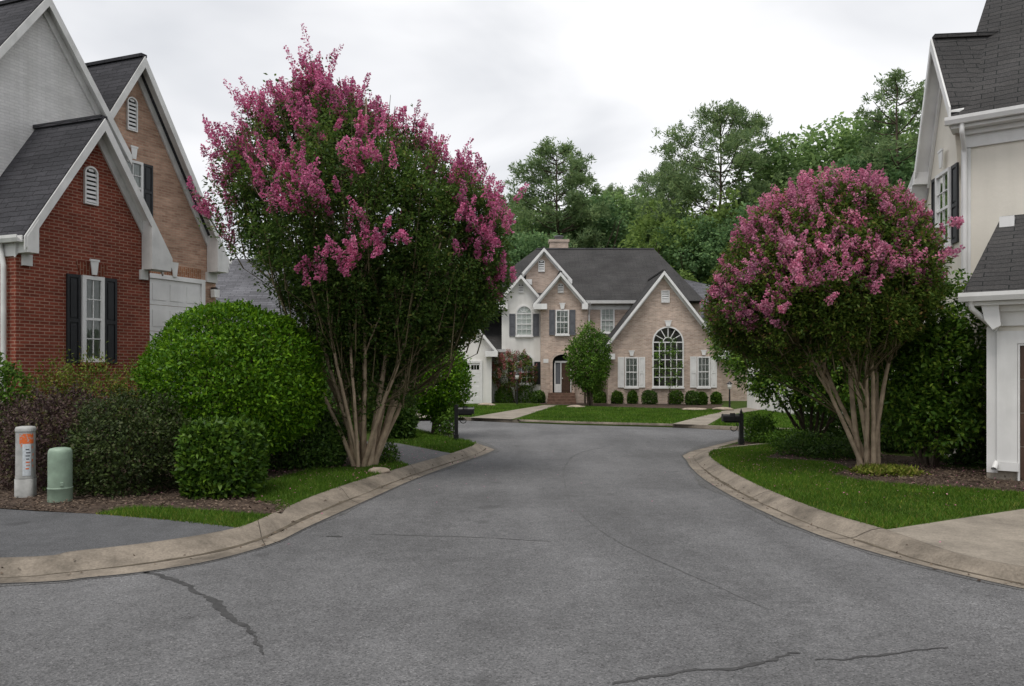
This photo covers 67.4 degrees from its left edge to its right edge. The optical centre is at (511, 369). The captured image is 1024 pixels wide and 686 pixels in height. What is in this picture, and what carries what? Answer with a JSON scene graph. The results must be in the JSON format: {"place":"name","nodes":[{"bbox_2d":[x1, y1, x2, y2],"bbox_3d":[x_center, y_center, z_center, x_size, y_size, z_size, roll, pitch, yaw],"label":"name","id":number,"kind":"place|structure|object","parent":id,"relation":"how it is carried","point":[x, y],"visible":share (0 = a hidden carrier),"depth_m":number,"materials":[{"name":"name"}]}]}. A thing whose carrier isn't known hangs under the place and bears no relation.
{"place":"outdoors","nodes":[
{"label":"outdoors","id":0,"kind":"place"},
{"bbox_2d":[0,508,235,556],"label":"driveway","id":1,"kind":"structure","parent":0,"point":[25,533],"depth_m":9.11,"materials":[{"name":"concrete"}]},
{"bbox_2d":[216,259,308,393],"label":"grey roofed house","id":2,"kind":"structure","parent":0,"point":[234,283],"depth_m":34.87,"materials":[{"name":"beige brick"}]},
{"bbox_2d":[96,424,476,527],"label":"lawn","id":3,"kind":"structure","parent":0,"point":[368,433],"depth_m":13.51,"materials":[{"name":"plant"}]},
{"bbox_2d":[0,0,172,430],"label":"brick house","id":4,"kind":"structure","parent":3,"relation":"on","point":[84,251],"depth_m":17.57,"materials":[{"name":"red brick"}]},
{"bbox_2d":[66,259,116,365],"bbox_3d":[-9.524,-1.302,17.477,0.122,2.415,1.214,0,0,27],"label":"window","id":5,"kind":"structure","parent":4,"relation":"in","point":[91,301],"depth_m":17.47,"materials":[{"name":"black glass"}]},
{"bbox_2d":[85,53,231,434],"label":"brick house","id":6,"kind":"structure","parent":3,"relation":"on","point":[161,170],"depth_m":21.87,"materials":[{"name":"beige brick"}]},
{"bbox_2d":[126,145,152,216],"bbox_3d":[-10.284,-5.184,21.156,0.122,1.859,0.948,0,0,27],"label":"window","id":7,"kind":"structure","parent":6,"relation":"in","point":[142,173],"depth_m":21.27,"materials":[{"name":"white glass"}]},
{"bbox_2d":[150,273,204,388],"bbox_3d":[-9.868,-0.782,22.050,0.067,3.864,2.595,0,0,27],"label":"garage door","id":8,"kind":"structure","parent":6,"relation":"in","point":[181,292],"depth_m":22.10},
{"bbox_2d":[96,508,241,526],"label":"grass","id":9,"kind":"structure","parent":3,"relation":"on","point":[175,517],"depth_m":10.01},
{"bbox_2d":[0,442,359,513],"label":"mulch bed","id":10,"kind":"object","parent":3,"relation":"on","point":[183,501],"visible":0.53,"depth_m":11.10,"materials":[{"name":"brown wood"}]},
{"bbox_2d":[0,352,40,459],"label":"green shrub","id":11,"kind":"object","parent":10,"relation":"on","point":[6,380],"visible":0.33,"depth_m":14.91,"materials":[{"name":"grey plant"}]},
{"bbox_2d":[0,394,41,472],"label":"purple shrub","id":12,"kind":"object","parent":10,"relation":"on","point":[6,408],"visible":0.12,"depth_m":14.43,"materials":[{"name":"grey plant"}]},
{"bbox_2d":[14,426,36,497],"bbox_3d":[-7.370,1.402,11.636,0.261,1.097,0.261,0,0,-17],"label":"marker post","id":13,"kind":"object","parent":10,"relation":"on","point":[25,482],"visible":0.96,"depth_m":11.53,"materials":[{"name":"grey plastic"}]},
{"bbox_2d":[20,343,91,464],"bbox_3d":[-8.983,0.713,15.222,1.479,2.514,1.473,0,0,0],"label":"nandina shrub","id":14,"kind":"object","parent":10,"relation":"on","point":[43,383],"visible":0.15,"depth_m":15.11,"materials":[{"name":"green plant"}]},
{"bbox_2d":[47,447,72,502],"bbox_3d":[-6.612,1.547,11.239,0.334,0.827,0.334,0,0,0],"label":"utility pedestal","id":15,"kind":"object","parent":10,"relation":"on","point":[59,474],"visible":0.93,"depth_m":11.11,"materials":[{"name":"green plastic"}]},
{"bbox_2d":[0,376,120,491],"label":"purple shrub","id":16,"kind":"object","parent":10,"relation":"on","point":[57,414],"visible":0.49,"depth_m":12.39,"materials":[{"name":"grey plant"}]},
{"bbox_2d":[50,341,135,461],"bbox_3d":[-8.324,0.691,15.428,1.703,2.558,1.494,0,0,0],"label":"nandina shrub","id":17,"kind":"object","parent":10,"relation":"on","point":[107,375],"visible":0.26,"depth_m":15.31,"materials":[{"name":"green plant"}]},
{"bbox_2d":[41,386,196,499],"bbox_3d":[-6.205,1.108,12.214,2.370,1.717,2.151,0,0,0],"label":"dark shrub","id":18,"kind":"object","parent":10,"relation":"on","point":[111,480],"visible":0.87,"depth_m":11.79,"materials":[{"name":"green plant"}]},
{"bbox_2d":[103,352,163,462],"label":"nandina shrub","id":19,"kind":"object","parent":10,"relation":"on","point":[127,380],"visible":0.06,"depth_m":15.54,"materials":[{"name":"green plant"}]},
{"bbox_2d":[170,414,271,499],"bbox_3d":[-4.430,1.335,11.843,1.407,1.330,1.409,0,0,0],"label":"clipped shrub","id":20,"kind":"object","parent":10,"relation":"on","point":[216,456],"visible":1,"depth_m":11.37,"materials":[{"name":"green plant"}]},
{"bbox_2d":[128,297,329,454],"bbox_3d":[-5.149,0.321,14.308,3.423,3.286,3.358,0,0,0],"label":"dome shrub","id":21,"kind":"object","parent":10,"relation":"on","point":[239,338],"visible":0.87,"depth_m":13.40,"materials":[{"name":"green plant"}]},
{"bbox_2d":[264,402,347,470],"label":"dark shrub","id":22,"kind":"object","parent":10,"relation":"on","point":[326,444],"visible":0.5,"depth_m":14.85,"materials":[{"name":"green plant"}]},
{"bbox_2d":[286,326,388,431],"bbox_3d":[-5.416,0.024,24.030,3.611,3.879,3.110,0,0,0],"label":"evergreen shrub","id":23,"kind":"object","parent":3,"relation":"on","point":[333,406],"visible":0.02,"depth_m":23.30,"materials":[{"name":"green plant"}]},
{"bbox_2d":[186,23,528,466],"bbox_3d":[-3.075,-2.298,15.367,6.216,8.588,5.567,0,0,-29],"label":"crape myrtle tree","id":24,"kind":"object","parent":3,"relation":"on","point":[364,309],"visible":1,"depth_m":14.37,"materials":[{"name":"green plant"}]},
{"bbox_2d":[379,436,400,462],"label":"shrub","id":25,"kind":"object","parent":3,"relation":"on","point":[387,456],"visible":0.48,"depth_m":15.82,"materials":[{"name":"green plant"}]},
{"bbox_2d":[371,396,419,439],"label":"evergreen shrub","id":26,"kind":"object","parent":3,"relation":"on","point":[405,423],"visible":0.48,"depth_m":21.15,"materials":[{"name":"green plant"}]},
{"bbox_2d":[432,408,450,435],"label":"leafy plant","id":27,"kind":"object","parent":3,"relation":"on","point":[438,421],"visible":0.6,"depth_m":22.50,"materials":[{"name":"green plant"}]},
{"bbox_2d":[409,341,476,433],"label":"camellia shrub","id":28,"kind":"object","parent":3,"relation":"on","point":[439,396],"visible":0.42,"depth_m":22.64,"materials":[{"name":"green plant"}]},
{"bbox_2d":[441,406,453,436],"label":"leafy plant","id":29,"kind":"object","parent":3,"relation":"on","point":[446,427],"visible":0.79,"depth_m":22.11,"materials":[{"name":"green plant"}]},
{"bbox_2d":[454,404,473,439],"bbox_3d":[-1.294,1.456,20.943,0.580,1.028,0.175,0,0,0],"label":"mailbox","id":30,"kind":"object","parent":3,"relation":"on","point":[465,410],"visible":0.98,"depth_m":20.89,"materials":[{"name":"black metal"}]},
{"bbox_2d":[0,440,1023,513],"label":"bark chips","id":31,"kind":"object","parent":3,"relation":"on","point":[276,505],"visible":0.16,"depth_m":12.14,"materials":[{"name":"brown wood"}]},
{"bbox_2d":[300,440,449,464],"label":"driveway","id":32,"kind":"structure","parent":0,"point":[417,453],"depth_m":17.60,"materials":[{"name":"concrete"}]},
{"bbox_2d":[0,0,985,262],"label":"sky","id":33,"kind":"structure","parent":0,"point":[507,76],"materials":[{"name":"white"}]},
{"bbox_2d":[0,420,1023,685],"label":"road","id":34,"kind":"structure","parent":0,"point":[546,554],"depth_m":6.80,"materials":[{"name":"grey asphalt"}]},
{"bbox_2d":[0,434,500,585],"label":"kerb","id":35,"kind":"structure","parent":34,"relation":"on","point":[123,559],"depth_m":8.76,"materials":[{"name":"concrete"}]},
{"bbox_2d":[418,417,838,430],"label":"kerb","id":36,"kind":"structure","parent":34,"relation":"on","point":[717,427],"depth_m":28.09,"materials":[{"name":"concrete"}]},
{"bbox_2d":[680,436,1023,589],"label":"kerb","id":37,"kind":"structure","parent":34,"relation":"on","point":[848,532],"depth_m":9.58,"materials":[{"name":"concrete"}]},
{"bbox_2d":[469,405,554,418],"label":"path","id":38,"kind":"structure","parent":0,"point":[513,414],"depth_m":33.73,"materials":[{"name":"concrete"}]},
{"bbox_2d":[406,396,794,427],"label":"lawn","id":39,"kind":"structure","parent":0,"point":[738,404],"depth_m":32.32,"materials":[{"name":"plant"}]},
{"bbox_2d":[494,386,513,402],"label":"boxwood shrub","id":40,"kind":"object","parent":39,"relation":"on","point":[502,398],"visible":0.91,"depth_m":44.93,"materials":[{"name":"green plant"}]},
{"bbox_2d":[492,349,538,402],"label":"crape myrtle tree","id":41,"kind":"object","parent":39,"relation":"on","point":[502,360],"visible":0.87,"depth_m":44.55,"materials":[{"name":"green plant"}]},
{"bbox_2d":[515,384,533,402],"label":"boxwood shrub","id":42,"kind":"object","parent":39,"relation":"on","point":[525,396],"visible":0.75,"depth_m":44.89,"materials":[{"name":"green plant"}]},
{"bbox_2d":[436,235,746,403],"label":"brick house","id":43,"kind":"structure","parent":39,"relation":"on","point":[640,303],"depth_m":44.70,"materials":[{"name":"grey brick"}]},
{"bbox_2d":[445,361,481,402],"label":"garage door","id":44,"kind":"structure","parent":43,"relation":"in","point":[476,367],"depth_m":43.97,"materials":[{"name":"white"}]},
{"bbox_2d":[509,305,538,336],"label":"window","id":45,"kind":"structure","parent":43,"relation":"in","point":[527,323],"depth_m":45.27,"materials":[{"name":"white glass"}]},
{"bbox_2d":[508,354,539,384],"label":"window","id":46,"kind":"structure","parent":43,"relation":"in","point":[534,363],"depth_m":45.26,"materials":[{"name":"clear glass"}]},
{"bbox_2d":[549,303,574,335],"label":"window","id":47,"kind":"structure","parent":43,"relation":"in","point":[565,319],"depth_m":44.66,"materials":[{"name":"white glass"}]},
{"bbox_2d":[554,361,570,391],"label":"door","id":48,"kind":"structure","parent":43,"relation":"in","point":[562,383],"depth_m":44.63,"materials":[{"name":"white wood"}]},
{"bbox_2d":[600,308,614,333],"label":"window","id":49,"kind":"structure","parent":43,"relation":"in","point":[607,317],"depth_m":46.14,"materials":[{"name":"white glass"}]},
{"bbox_2d":[618,350,644,388],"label":"window","id":50,"kind":"structure","parent":43,"relation":"in","point":[631,363],"depth_m":43.46,"materials":[{"name":"white glass"}]},
{"bbox_2d":[651,320,684,388],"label":"window","id":51,"kind":"structure","parent":43,"relation":"in","point":[671,332],"depth_m":43.49,"materials":[{"name":"white glass"}]},
{"bbox_2d":[690,350,716,388],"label":"window","id":52,"kind":"structure","parent":43,"relation":"in","point":[703,369],"depth_m":43.46,"materials":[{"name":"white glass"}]},
{"bbox_2d":[540,402,722,408],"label":"mulch bed","id":53,"kind":"object","parent":39,"relation":"on","point":[708,406],"visible":0.57,"depth_m":41.31,"materials":[{"name":"soil"}]},
{"bbox_2d":[531,389,545,402],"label":"boxwood shrub","id":54,"kind":"object","parent":53,"relation":"on","point":[538,396],"visible":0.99,"depth_m":44.14,"materials":[{"name":"green plant"}]},
{"bbox_2d":[562,320,614,405],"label":"round tree","id":55,"kind":"object","parent":53,"relation":"on","point":[586,384],"visible":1,"depth_m":40.51,"materials":[{"name":"green plant"}]},
{"bbox_2d":[593,390,606,402],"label":"boxwood shrub","id":56,"kind":"object","parent":53,"relation":"on","point":[601,397],"visible":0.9,"depth_m":44.10,"materials":[{"name":"green plant"}]},
{"bbox_2d":[610,390,623,403],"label":"boxwood shrub","id":57,"kind":"object","parent":53,"relation":"on","point":[616,393],"visible":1,"depth_m":43.29,"materials":[{"name":"green plant"}]},
{"bbox_2d":[641,390,657,404],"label":"boxwood shrub","id":58,"kind":"object","parent":53,"relation":"on","point":[649,397],"visible":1,"depth_m":42.46,"materials":[{"name":"green plant"}]},
{"bbox_2d":[651,336,682,405],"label":"sapling","id":59,"kind":"object","parent":53,"relation":"on","point":[672,360],"visible":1,"depth_m":41.01,"materials":[{"name":"green plant"}]},
{"bbox_2d":[667,390,683,404],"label":"boxwood shrub","id":60,"kind":"object","parent":53,"relation":"on","point":[677,398],"visible":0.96,"depth_m":42.45,"materials":[{"name":"green plant"}]},
{"bbox_2d":[684,390,700,404],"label":"boxwood shrub","id":61,"kind":"object","parent":53,"relation":"on","point":[692,397],"visible":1,"depth_m":41.69,"materials":[{"name":"green plant"}]},
{"bbox_2d":[649,214,739,284],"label":"woodland tree","id":62,"kind":"object","parent":39,"relation":"on","point":[694,266],"visible":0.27,"depth_m":64.27,"materials":[{"name":"green plant"}]},
{"bbox_2d":[693,187,759,284],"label":"woodland tree","id":63,"kind":"object","parent":39,"relation":"on","point":[721,208],"visible":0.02,"depth_m":65.34,"materials":[{"name":"green plant"}]},
{"bbox_2d":[699,201,759,283],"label":"woodland tree","id":64,"kind":"object","parent":39,"relation":"on","point":[741,213],"visible":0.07,"depth_m":62.84,"materials":[{"name":"green plant"}]},
{"bbox_2d":[747,367,894,416],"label":"stucco house","id":65,"kind":"structure","parent":39,"relation":"on","point":[751,402],"depth_m":36.89,"materials":[{"name":"grey"}]},
{"bbox_2d":[820,144,916,194],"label":"woodland tree","id":66,"kind":"object","parent":39,"relation":"on","point":[861,164],"visible":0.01,"depth_m":60.28,"materials":[{"name":"green plant"}]},
{"bbox_2d":[882,160,925,206],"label":"woodland tree","id":67,"kind":"object","parent":39,"relation":"on","point":[908,174],"visible":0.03,"depth_m":58.15,"materials":[{"name":"green plant"}]},
{"bbox_2d":[459,404,840,427],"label":"grass","id":68,"kind":"structure","parent":0,"point":[671,415],"depth_m":32.59,"materials":[{"name":"green plant"}]},
{"bbox_2d":[674,407,758,424],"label":"driveway","id":69,"kind":"structure","parent":0,"point":[706,420],"depth_m":30.27,"materials":[{"name":"concrete"}]},
{"bbox_2d":[708,430,1023,528],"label":"lawn","id":70,"kind":"structure","parent":0,"point":[982,467],"depth_m":11.93,"materials":[{"name":"plant"}]},
{"bbox_2d":[720,442,763,447],"bbox_3d":[6.714,1.916,20.365,1.229,0.001,4.373,0,0,32],"label":"mulch bed","id":71,"kind":"object","parent":70,"relation":"on","point":[747,443],"visible":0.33,"depth_m":19.99,"materials":[{"name":"soil"}]},
{"bbox_2d":[721,409,743,444],"bbox_3d":[5.650,1.471,19.690,0.580,0.998,0.175,0,0,0],"label":"mailbox","id":72,"kind":"object","parent":71,"relation":"on","point":[733,418],"visible":1,"depth_m":19.64,"materials":[{"name":"black metal"}]},
{"bbox_2d":[744,411,777,441],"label":"plant","id":73,"kind":"object","parent":71,"relation":"on","point":[760,422],"visible":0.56,"depth_m":20.48,"materials":[{"name":"green plant"}]},
{"bbox_2d":[744,424,810,443],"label":"plant","id":74,"kind":"object","parent":71,"relation":"on","point":[752,439],"visible":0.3,"depth_m":20.07,"materials":[{"name":"green plant"}]},
{"bbox_2d":[760,424,818,448],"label":"plant","id":75,"kind":"object","parent":70,"relation":"on","point":[784,432],"visible":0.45,"depth_m":18.82,"materials":[{"name":"green plant"}]},
{"bbox_2d":[702,333,896,440],"bbox_3d":[7.479,0.135,20.179,4.554,3.730,3.673,0,0,36],"label":"spreading tree","id":76,"kind":"object","parent":70,"relation":"on","point":[761,383],"visible":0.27,"depth_m":19.52,"materials":[{"name":"green plant"}]},
{"bbox_2d":[791,363,891,436],"bbox_3d":[10.165,0.596,22.482,4.181,2.878,2.753,0,0,0],"label":"evergreen shrub","id":77,"kind":"object","parent":70,"relation":"on","point":[832,428],"visible":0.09,"depth_m":22.04,"materials":[{"name":"green plant"}]},
{"bbox_2d":[766,448,971,467],"bbox_3d":[7.458,1.912,16.589,3.266,0.001,4.365,0,0,-40],"label":"mulch bed","id":78,"kind":"object","parent":70,"relation":"on","point":[901,459],"visible":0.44,"depth_m":16.39,"materials":[{"name":"brown wood"}]},
{"bbox_2d":[768,428,850,457],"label":"plant","id":79,"kind":"object","parent":78,"relation":"on","point":[796,442],"visible":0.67,"depth_m":17.08,"materials":[{"name":"green plant"}]},
{"bbox_2d":[799,435,883,460],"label":"plant","id":80,"kind":"object","parent":78,"relation":"on","point":[826,448],"visible":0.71,"depth_m":16.47,"materials":[{"name":"green plant"}]},
{"bbox_2d":[940,405,986,465],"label":"evergreen shrub","id":81,"kind":"object","parent":78,"relation":"on","point":[959,456],"visible":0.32,"depth_m":15.44,"materials":[{"name":"green plant"}]},
{"bbox_2d":[856,385,932,453],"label":"evergreen shrub","id":82,"kind":"object","parent":70,"relation":"on","point":[886,445],"visible":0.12,"depth_m":17.84,"materials":[{"name":"green plant"}]},
{"bbox_2d":[833,465,1023,490],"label":"mulch bed","id":83,"kind":"object","parent":70,"relation":"on","point":[939,482],"visible":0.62,"depth_m":13.42,"materials":[{"name":"brown wood"}]},
{"bbox_2d":[699,161,964,465],"bbox_3d":[6.091,-1.006,14.816,4.826,6.000,4.658,0,0,0],"label":"crape myrtle tree","id":84,"kind":"object","parent":83,"relation":"on","point":[814,270],"visible":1,"depth_m":13.89,"materials":[{"name":"pink plant"}]},
{"bbox_2d":[846,461,931,476],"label":"plant","id":85,"kind":"object","parent":83,"relation":"on","point":[880,469],"visible":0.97,"depth_m":13.94,"materials":[{"name":"green plant"}]},
{"bbox_2d":[860,268,986,466],"bbox_3d":[8.350,-0.073,15.383,2.434,4.104,2.538,0,0,-45],"label":"camellia shrub","id":86,"kind":"object","parent":83,"relation":"on","point":[924,390],"visible":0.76,"depth_m":14.80,"materials":[{"name":"green plant"}]},
{"bbox_2d":[907,0,1023,480],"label":"stucco house","id":87,"kind":"structure","parent":70,"relation":"on","point":[969,164],"depth_m":15.71,"materials":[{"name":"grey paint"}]},
{"bbox_2d":[931,148,958,250],"bbox_3d":[9.513,-3.745,16.921,0.224,2.213,1.564,0,0,7],"label":"window","id":88,"kind":"structure","parent":87,"relation":"in","point":[945,185],"depth_m":16.76,"materials":[{"name":"white glass"}]},
{"bbox_2d":[1018,344,1023,480],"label":"garage door","id":89,"kind":"structure","parent":87,"relation":"in","point":[1020,346],"depth_m":13.22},
{"bbox_2d":[887,509,1023,565],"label":"driveway","id":90,"kind":"structure","parent":0,"point":[998,537],"depth_m":8.88,"materials":[{"name":"concrete"}]},
{"label":"ground","id":91,"kind":"structure","parent":0,"visible":0},
{"bbox_2d":[497,197,565,238],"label":"woodland tree","id":92,"kind":"object","parent":91,"relation":"on","point":[522,224],"visible":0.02,"depth_m":80.68,"materials":[{"name":"green plant"}]},
{"bbox_2d":[495,229,570,268],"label":"woodland tree","id":93,"kind":"object","parent":91,"relation":"on","point":[526,247],"visible":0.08,"depth_m":68.61,"materials":[{"name":"green plant"}]},
{"bbox_2d":[501,136,611,252],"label":"pine tree","id":94,"kind":"object","parent":91,"relation":"on","point":[579,212],"visible":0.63,"depth_m":76.27,"materials":[{"name":"green plant"}]},
{"bbox_2d":[523,195,641,247],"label":"woodland tree","id":95,"kind":"object","parent":91,"relation":"on","point":[610,229],"visible":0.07,"depth_m":79.08,"materials":[{"name":"green plant"}]},
{"bbox_2d":[566,190,649,247],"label":"woodland tree","id":96,"kind":"object","parent":91,"relation":"on","point":[618,210],"visible":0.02,"depth_m":84.89,"materials":[{"name":"green plant"}]},
{"bbox_2d":[604,183,638,221],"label":"pine tree","id":97,"kind":"object","parent":91,"relation":"on","point":[609,188],"visible":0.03,"depth_m":91.20,"materials":[{"name":"green plant"}]},
{"bbox_2d":[595,185,668,247],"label":"woodland tree","id":98,"kind":"object","parent":91,"relation":"on","point":[619,200],"visible":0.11,"depth_m":85.79,"materials":[{"name":"green plant"}]},
{"bbox_2d":[629,170,666,214],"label":"pine tree","id":99,"kind":"object","parent":91,"relation":"on","point":[640,178],"visible":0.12,"depth_m":94.16,"materials":[{"name":"green plant"}]},
{"bbox_2d":[617,198,701,281],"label":"woodland tree","id":100,"kind":"object","parent":91,"relation":"on","point":[636,240],"visible":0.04,"depth_m":63.78,"materials":[{"name":"green plant"}]},
{"bbox_2d":[635,159,694,246],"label":"pine tree","id":101,"kind":"object","parent":91,"relation":"on","point":[658,189],"visible":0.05,"depth_m":85.29,"materials":[{"name":"plant"}]},
{"bbox_2d":[630,190,714,284],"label":"woodland tree","id":102,"kind":"object","parent":91,"relation":"on","point":[700,210],"depth_m":76.46,"materials":[{"name":"green plant"}]},
{"bbox_2d":[630,98,807,257],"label":"pine tree","id":103,"kind":"object","parent":91,"relation":"on","point":[731,143],"visible":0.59,"depth_m":71.48,"materials":[{"name":"green plant"}]},
{"bbox_2d":[725,111,875,206],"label":"woodland tree","id":104,"kind":"object","parent":91,"relation":"on","point":[799,144],"visible":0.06,"depth_m":71.28,"materials":[{"name":"green plant"}]},
{"bbox_2d":[790,104,918,190],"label":"woodland tree","id":105,"kind":"object","parent":91,"relation":"on","point":[847,136],"visible":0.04,"depth_m":66.82,"materials":[{"name":"green plant"}]},
{"bbox_2d":[842,68,924,212],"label":"pine tree","id":106,"kind":"object","parent":91,"relation":"on","point":[916,95],"visible":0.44,"depth_m":59.50,"materials":[{"name":"green plant"}]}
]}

